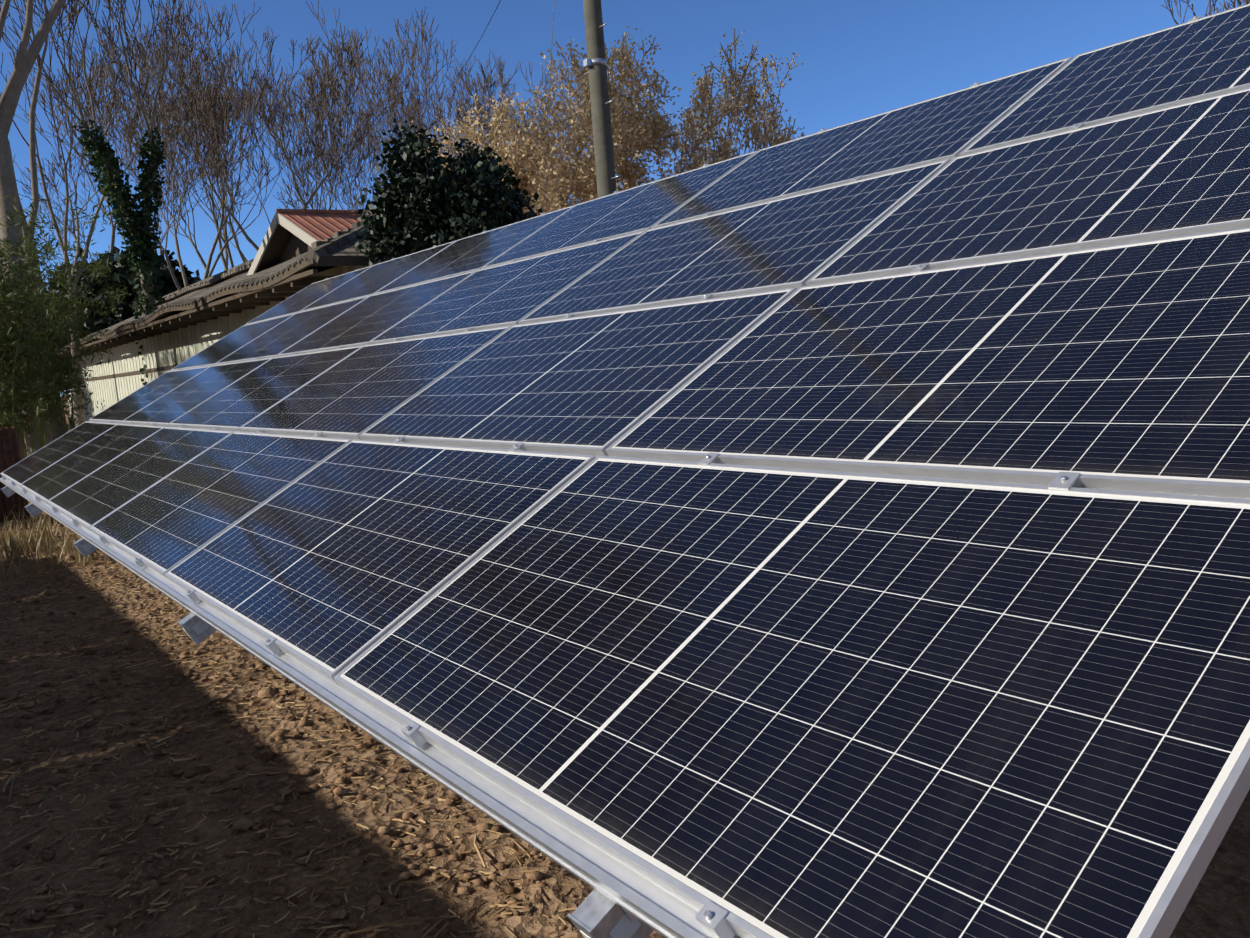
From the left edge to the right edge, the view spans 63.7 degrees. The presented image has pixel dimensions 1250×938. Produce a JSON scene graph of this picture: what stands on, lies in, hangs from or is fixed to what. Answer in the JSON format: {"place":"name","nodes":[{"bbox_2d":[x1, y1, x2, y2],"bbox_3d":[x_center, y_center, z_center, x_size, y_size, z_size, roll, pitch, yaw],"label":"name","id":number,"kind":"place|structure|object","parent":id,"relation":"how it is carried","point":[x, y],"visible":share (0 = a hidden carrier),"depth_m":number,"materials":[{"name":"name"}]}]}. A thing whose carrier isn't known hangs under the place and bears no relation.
{"place":"outdoors","nodes":[
{"label":"outdoors","id":0,"kind":"place"},
{"bbox_2d":[0,0,1244,395],"label":"sky","id":1,"kind":"structure","parent":0,"point":[861,59],"materials":[{"name":"blue"}]},
{"bbox_2d":[0,396,1249,937],"bbox_3d":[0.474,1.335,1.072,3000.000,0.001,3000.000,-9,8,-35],"label":"ground","id":2,"kind":"structure","parent":0,"point":[1220,900],"depth_m":2.83,"materials":[{"name":"brown soil"}]},
{"bbox_2d":[0,427,29,522],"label":"rusty fence","id":3,"kind":"object","parent":2,"relation":"on","point":[10,454],"visible":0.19,"depth_m":12.14,"materials":[{"name":"metal"}]},
{"bbox_2d":[0,0,33,459],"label":"bare tree","id":4,"kind":"object","parent":2,"relation":"on","point":[21,53],"visible":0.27,"depth_m":18.32,"materials":[{"name":"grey plant"}]},
{"bbox_2d":[0,0,65,455],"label":"bare tree","id":5,"kind":"object","parent":2,"relation":"on","point":[7,182],"visible":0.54,"depth_m":17.84,"materials":[{"name":"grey plant"}]},
{"bbox_2d":[7,0,66,440],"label":"bare tree","id":6,"kind":"object","parent":2,"relation":"on","point":[57,432],"visible":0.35,"depth_m":23.49,"materials":[{"name":"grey plant"}]},
{"bbox_2d":[23,222,64,336],"bbox_3d":[-16.479,-2.897,23.351,6.731,5.835,7.978,-9,8,-35],"label":"shrub","id":7,"kind":"object","parent":2,"relation":"on","point":[33,233],"visible":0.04,"depth_m":22.64,"materials":[{"name":"green plant"}]},
{"bbox_2d":[0,499,95,577],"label":"dry grass","id":8,"kind":"structure","parent":2,"relation":"on","point":[10,545],"depth_m":9.27,"materials":[{"name":"beige plant"}]},
{"bbox_2d":[0,169,130,456],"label":"bamboo","id":9,"kind":"object","parent":2,"relation":"on","point":[10,397],"visible":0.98,"depth_m":16.50,"materials":[{"name":"green plant"}]},
{"bbox_2d":[31,255,135,431],"bbox_3d":[-14.665,-2.827,24.210,5.386,5.213,4.499,-9,8,-35],"label":"shrub","id":10,"kind":"object","parent":2,"relation":"on","point":[72,366],"visible":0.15,"depth_m":24.19,"materials":[{"name":"green plant"}]},
{"bbox_2d":[0,0,193,385],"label":"ivy tree","id":11,"kind":"object","parent":2,"relation":"on","point":[135,225],"visible":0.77,"depth_m":26.99,"materials":[{"name":"green plant"}]},
{"bbox_2d":[0,0,206,427],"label":"bare tree","id":12,"kind":"object","parent":2,"relation":"on","point":[65,181],"visible":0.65,"depth_m":31.33,"materials":[{"name":"brown plant"}]},
{"bbox_2d":[10,35,204,259],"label":"bare tree","id":13,"kind":"object","parent":2,"relation":"on","point":[114,227],"visible":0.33,"depth_m":44.85,"materials":[{"name":"brown plant"}]},
{"bbox_2d":[18,34,217,269],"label":"bare tree","id":14,"kind":"object","parent":2,"relation":"on","point":[63,214],"visible":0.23,"depth_m":51.31,"materials":[{"name":"brown plant"}]},
{"bbox_2d":[43,246,200,379],"bbox_3d":[-20.119,-5.312,40.366,7.816,7.245,7.736,-9,8,-35],"label":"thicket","id":15,"kind":"object","parent":2,"relation":"on","point":[119,266],"visible":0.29,"depth_m":38.06,"materials":[{"name":"green plant"}]},
{"bbox_2d":[67,16,258,271],"bbox_3d":[-17.394,-10.193,40.254,7.037,16.508,11.633,-9,8,-35],"label":"bare tree","id":16,"kind":"object","parent":2,"relation":"on","point":[208,110],"visible":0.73,"depth_m":39.18,"materials":[{"name":"brown plant"}]},
{"bbox_2d":[29,13,324,289],"bbox_3d":[-14.744,-8.611,35.705,8.178,14.008,8.664,-5,7,-7],"label":"bare tree","id":17,"kind":"object","parent":2,"relation":"on","point":[207,274],"visible":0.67,"depth_m":35.73,"materials":[{"name":"brown plant"}]},
{"bbox_2d":[102,35,299,262],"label":"bare tree","id":18,"kind":"object","parent":2,"relation":"on","point":[241,254],"visible":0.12,"depth_m":51.66,"materials":[{"name":"brown plant"}]},
{"bbox_2d":[102,0,408,250],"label":"bare tree","id":19,"kind":"object","parent":2,"relation":"on","point":[331,85],"visible":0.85,"depth_m":38.86,"materials":[{"name":"brown plant"}]},
{"bbox_2d":[203,67,391,209],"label":"bare tree","id":20,"kind":"object","parent":2,"relation":"on","point":[333,171],"visible":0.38,"depth_m":50.96,"materials":[{"name":"brown plant"}]},
{"bbox_2d":[58,209,540,428],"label":"house","id":21,"kind":"structure","parent":2,"relation":"on","point":[299,250],"depth_m":20.65,"materials":[{"name":"tile"}]},
{"bbox_2d":[262,27,433,209],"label":"bare tree","id":22,"kind":"object","parent":2,"relation":"on","point":[310,152],"visible":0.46,"depth_m":44.35,"materials":[{"name":"brown plant"}]},
{"bbox_2d":[332,34,497,182],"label":"bare tree","id":23,"kind":"object","parent":2,"relation":"on","point":[414,116],"visible":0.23,"depth_m":52.09,"materials":[{"name":"brown plant"}]},
{"bbox_2d":[315,7,545,185],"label":"bare tree","id":24,"kind":"object","parent":2,"relation":"on","point":[473,85],"visible":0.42,"depth_m":43.03,"materials":[{"name":"brown plant"}]},
{"bbox_2d":[355,116,541,267],"bbox_3d":[-2.398,-2.525,14.575,2.173,4.947,2.851,-20,17,-66],"label":"evergreen tree","id":25,"kind":"object","parent":2,"relation":"on","point":[423,202],"visible":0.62,"depth_m":13.90,"materials":[{"name":"green plant"}]},
{"bbox_2d":[452,98,558,158],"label":"bare tree","id":26,"kind":"object","parent":2,"relation":"on","point":[487,126],"depth_m":59.83,"materials":[{"name":"brown plant"}]},
{"bbox_2d":[423,0,619,212],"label":"utility pole","id":27,"kind":"object","parent":2,"relation":"on","point":[595,62],"visible":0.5,"depth_m":12.37,"materials":[{"name":"wood"}]},
{"bbox_2d":[399,87,658,212],"bbox_3d":[-2.137,-5.150,24.808,6.709,7.718,5.617,-3,7,13],"label":"tree","id":28,"kind":"object","parent":2,"relation":"on","point":[498,116],"visible":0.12,"depth_m":23.48,"materials":[{"name":"beige plant"}]},
{"bbox_2d":[480,52,624,204],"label":"bare tree","id":29,"kind":"object","parent":2,"relation":"on","point":[530,71],"visible":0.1,"depth_m":48.33,"materials":[{"name":"brown plant"}]},
{"bbox_2d":[0,15,1201,937],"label":"mounting rack","id":30,"kind":"object","parent":2,"relation":"on","point":[621,900],"visible":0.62,"depth_m":1.96,"materials":[{"name":"silver metal"}]},
{"bbox_2d":[0,3,1249,937],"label":"solar panels","id":31,"kind":"object","parent":30,"relation":"on","point":[867,624],"visible":1,"depth_m":2.40,"materials":[{"name":"blue glass"}]},
{"bbox_2d":[485,26,741,215],"bbox_3d":[-0.566,-5.730,23.663,7.551,8.898,6.025,-7,7,-18],"label":"tree","id":32,"kind":"object","parent":2,"relation":"on","point":[649,131],"visible":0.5,"depth_m":22.52,"materials":[{"name":"beige plant"}]},
{"bbox_2d":[0,501,1249,937],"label":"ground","id":33,"kind":"structure","parent":2,"relation":"on","point":[250,915],"depth_m":3.48,"materials":[{"name":"brown soil"}]},
{"bbox_2d":[0,522,574,937],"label":"ground clods","id":34,"kind":"object","parent":33,"relation":"on","point":[242,823],"visible":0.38,"depth_m":3.65,"materials":[{"name":"soil"}]},
{"bbox_2d":[0,524,649,937],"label":"straw","id":35,"kind":"object","parent":33,"relation":"on","point":[266,852],"visible":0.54,"depth_m":3.51,"materials":[{"name":"plant"}]},
{"bbox_2d":[654,103,739,165],"bbox_3d":[1.602,-5.930,27.324,5.662,8.086,4.247,-9,8,-35],"label":"tree","id":36,"kind":"object","parent":2,"relation":"on","point":[682,147],"visible":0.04,"depth_m":28.16,"materials":[{"name":"beige plant"}]},
{"bbox_2d":[677,27,804,170],"bbox_3d":[3.143,-6.261,25.380,3.752,8.965,4.350,-3,7,16],"label":"tree","id":37,"kind":"object","parent":2,"relation":"on","point":[750,96],"visible":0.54,"depth_m":24.87,"materials":[{"name":"beige plant"}]},
{"bbox_2d":[1161,0,1249,24],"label":"bare tree","id":38,"kind":"object","parent":2,"relation":"on","point":[1216,9],"visible":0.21,"depth_m":33.32,"materials":[{"name":"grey plant"}]}
]}

